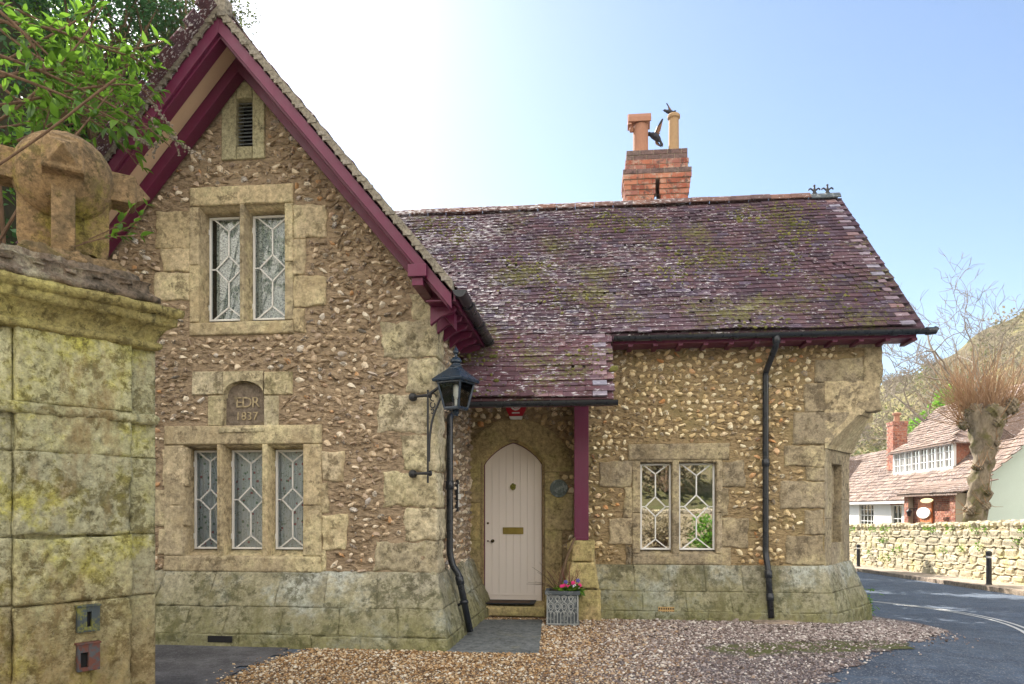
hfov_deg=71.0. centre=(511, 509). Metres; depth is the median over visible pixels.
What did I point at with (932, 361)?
hill tree
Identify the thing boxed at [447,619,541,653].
path
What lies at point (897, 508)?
window
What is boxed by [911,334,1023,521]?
pollard tree
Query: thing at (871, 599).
weed
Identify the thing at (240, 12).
evergreen tree
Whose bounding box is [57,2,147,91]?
evergreen tree
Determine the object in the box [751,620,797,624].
drain slab
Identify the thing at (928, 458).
neighbour house
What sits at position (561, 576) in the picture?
bare shrub
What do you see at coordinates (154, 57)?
evergreen tree
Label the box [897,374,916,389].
hill tree
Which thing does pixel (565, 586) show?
flowering plant
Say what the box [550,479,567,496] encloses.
wall plaque
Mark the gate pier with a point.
(84, 328)
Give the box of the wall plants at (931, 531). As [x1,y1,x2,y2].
[849,524,1023,560]
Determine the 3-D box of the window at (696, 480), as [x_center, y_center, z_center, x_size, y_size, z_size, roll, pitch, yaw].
[2.410,-0.038,9.401,0.467,1.130,0.038,0,0,6]
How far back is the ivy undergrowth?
11.08 m
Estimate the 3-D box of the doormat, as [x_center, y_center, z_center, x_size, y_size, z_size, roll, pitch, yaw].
[-0.063,1.244,9.676,0.755,0.012,0.400,0,0,6]
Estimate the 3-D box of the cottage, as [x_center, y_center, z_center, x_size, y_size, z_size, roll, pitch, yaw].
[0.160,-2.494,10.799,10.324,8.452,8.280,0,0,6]
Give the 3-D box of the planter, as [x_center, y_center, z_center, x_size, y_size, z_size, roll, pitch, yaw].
[0.629,1.205,8.882,0.426,0.430,0.360,0,0,6]
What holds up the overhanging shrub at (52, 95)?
on the bank
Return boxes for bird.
[648,119,662,146]
[663,103,675,113]
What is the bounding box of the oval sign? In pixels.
[916,507,930,518]
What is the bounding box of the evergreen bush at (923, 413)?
[907,384,962,433]
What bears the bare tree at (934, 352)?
on the ground
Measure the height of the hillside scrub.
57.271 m
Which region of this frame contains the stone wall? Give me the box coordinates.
[849,519,1023,584]
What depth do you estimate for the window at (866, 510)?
38.56 m
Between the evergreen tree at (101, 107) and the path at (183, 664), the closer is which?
the path at (183, 664)
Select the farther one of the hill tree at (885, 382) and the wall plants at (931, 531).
the hill tree at (885, 382)
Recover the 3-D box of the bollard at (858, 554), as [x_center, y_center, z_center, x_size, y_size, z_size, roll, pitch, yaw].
[15.343,2.029,31.812,0.170,0.985,0.167,0,0,6]
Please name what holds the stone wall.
on the ground
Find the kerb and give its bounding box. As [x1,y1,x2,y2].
[855,568,1023,595]
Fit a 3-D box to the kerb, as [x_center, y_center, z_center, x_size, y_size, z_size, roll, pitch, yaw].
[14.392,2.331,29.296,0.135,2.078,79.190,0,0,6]
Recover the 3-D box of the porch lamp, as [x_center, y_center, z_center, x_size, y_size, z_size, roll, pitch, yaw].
[17.466,0.120,31.412,0.438,0.350,0.262,0,0,26]
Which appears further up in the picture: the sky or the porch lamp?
the sky
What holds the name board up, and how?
attached to the neighbour house at (928, 458)
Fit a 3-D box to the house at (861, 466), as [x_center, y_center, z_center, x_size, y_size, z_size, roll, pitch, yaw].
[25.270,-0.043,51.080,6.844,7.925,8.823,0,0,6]
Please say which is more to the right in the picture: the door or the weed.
the weed
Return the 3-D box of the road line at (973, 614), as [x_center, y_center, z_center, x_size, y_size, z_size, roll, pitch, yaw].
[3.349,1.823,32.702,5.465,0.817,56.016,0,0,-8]
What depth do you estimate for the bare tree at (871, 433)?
55.02 m
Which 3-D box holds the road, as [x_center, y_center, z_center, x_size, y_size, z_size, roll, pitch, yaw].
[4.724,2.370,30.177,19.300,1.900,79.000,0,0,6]
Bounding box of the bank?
[0,0,72,244]
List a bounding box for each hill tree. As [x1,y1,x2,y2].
[882,368,900,397]
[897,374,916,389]
[913,342,942,374]
[923,358,936,374]
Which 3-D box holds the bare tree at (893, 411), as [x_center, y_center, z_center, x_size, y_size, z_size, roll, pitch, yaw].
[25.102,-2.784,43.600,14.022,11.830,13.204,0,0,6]
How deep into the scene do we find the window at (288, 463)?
7.99 m
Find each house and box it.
[849,383,1023,523]
[849,450,886,488]
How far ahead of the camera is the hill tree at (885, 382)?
150.49 m
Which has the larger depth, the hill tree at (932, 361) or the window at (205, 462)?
the hill tree at (932, 361)
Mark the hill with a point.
(1008, 325)
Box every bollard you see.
[856,544,860,566]
[986,551,991,584]
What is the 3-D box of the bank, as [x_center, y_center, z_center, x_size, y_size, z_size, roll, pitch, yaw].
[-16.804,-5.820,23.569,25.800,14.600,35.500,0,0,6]
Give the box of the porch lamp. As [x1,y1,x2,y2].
[906,508,916,515]
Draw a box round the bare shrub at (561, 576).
[528,537,580,589]
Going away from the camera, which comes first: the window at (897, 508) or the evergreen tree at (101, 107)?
the evergreen tree at (101, 107)
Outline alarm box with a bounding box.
[506,407,525,419]
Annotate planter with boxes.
[545,588,579,625]
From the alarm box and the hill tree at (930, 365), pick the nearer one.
the alarm box
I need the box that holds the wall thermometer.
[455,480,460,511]
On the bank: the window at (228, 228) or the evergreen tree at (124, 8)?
the evergreen tree at (124, 8)
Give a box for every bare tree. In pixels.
[850,408,889,456]
[853,248,1023,460]
[853,362,1023,461]
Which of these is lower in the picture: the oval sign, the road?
the road
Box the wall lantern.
[408,347,479,482]
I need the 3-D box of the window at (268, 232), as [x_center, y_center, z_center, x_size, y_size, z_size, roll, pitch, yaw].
[-2.651,-2.677,7.982,0.452,1.154,0.092,0,0,6]
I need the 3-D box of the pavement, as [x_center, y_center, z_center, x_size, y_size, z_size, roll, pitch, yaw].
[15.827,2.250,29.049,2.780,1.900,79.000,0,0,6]
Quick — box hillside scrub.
[851,306,1023,455]
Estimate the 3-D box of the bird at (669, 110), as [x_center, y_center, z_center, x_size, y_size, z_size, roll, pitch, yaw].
[2.696,-6.858,12.306,0.236,0.173,0.093,0,0,6]
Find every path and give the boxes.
[155,645,290,683]
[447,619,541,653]
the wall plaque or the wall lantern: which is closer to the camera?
the wall lantern
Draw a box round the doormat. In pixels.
[486,599,535,604]
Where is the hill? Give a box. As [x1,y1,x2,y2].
[852,314,1023,455]
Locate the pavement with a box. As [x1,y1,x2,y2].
[853,564,1023,589]
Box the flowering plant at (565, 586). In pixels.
[553,578,585,597]
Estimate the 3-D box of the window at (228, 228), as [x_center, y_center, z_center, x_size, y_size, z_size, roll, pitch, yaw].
[-3.154,-2.677,8.033,0.454,1.154,0.092,0,0,6]
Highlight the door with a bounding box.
[485,444,541,600]
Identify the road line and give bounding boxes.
[871,601,1023,632]
[875,601,1023,627]
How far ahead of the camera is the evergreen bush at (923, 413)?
49.16 m
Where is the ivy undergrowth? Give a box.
[0,0,108,244]
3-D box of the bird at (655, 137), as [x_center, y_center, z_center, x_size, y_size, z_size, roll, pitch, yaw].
[2.443,-6.432,12.306,0.294,0.448,0.145,0,0,6]
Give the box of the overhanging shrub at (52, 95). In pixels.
[0,0,204,246]
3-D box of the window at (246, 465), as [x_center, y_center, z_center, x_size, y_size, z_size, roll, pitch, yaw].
[-2.899,-0.111,8.007,0.443,1.098,0.092,0,0,6]
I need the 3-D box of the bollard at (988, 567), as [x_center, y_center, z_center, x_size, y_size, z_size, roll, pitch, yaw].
[13.943,1.702,20.998,0.170,0.985,0.167,0,0,6]
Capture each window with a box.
[194,450,216,548]
[209,217,239,321]
[231,450,261,548]
[252,215,284,320]
[275,450,303,548]
[640,464,670,549]
[679,463,714,549]
[860,504,873,523]
[890,504,901,523]
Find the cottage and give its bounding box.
[15,0,938,651]
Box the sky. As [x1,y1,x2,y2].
[49,0,1023,384]
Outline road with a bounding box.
[217,571,1023,683]
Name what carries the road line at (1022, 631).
on the road
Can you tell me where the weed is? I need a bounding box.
[864,588,882,615]
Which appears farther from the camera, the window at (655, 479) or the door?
the door
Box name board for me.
[920,498,933,502]
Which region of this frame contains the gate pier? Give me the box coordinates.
[0,130,184,683]
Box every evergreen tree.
[4,4,151,141]
[33,0,190,147]
[53,0,235,94]
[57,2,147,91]
[106,0,260,60]
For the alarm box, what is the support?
attached to the cottage
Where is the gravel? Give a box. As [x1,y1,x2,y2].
[207,616,979,683]

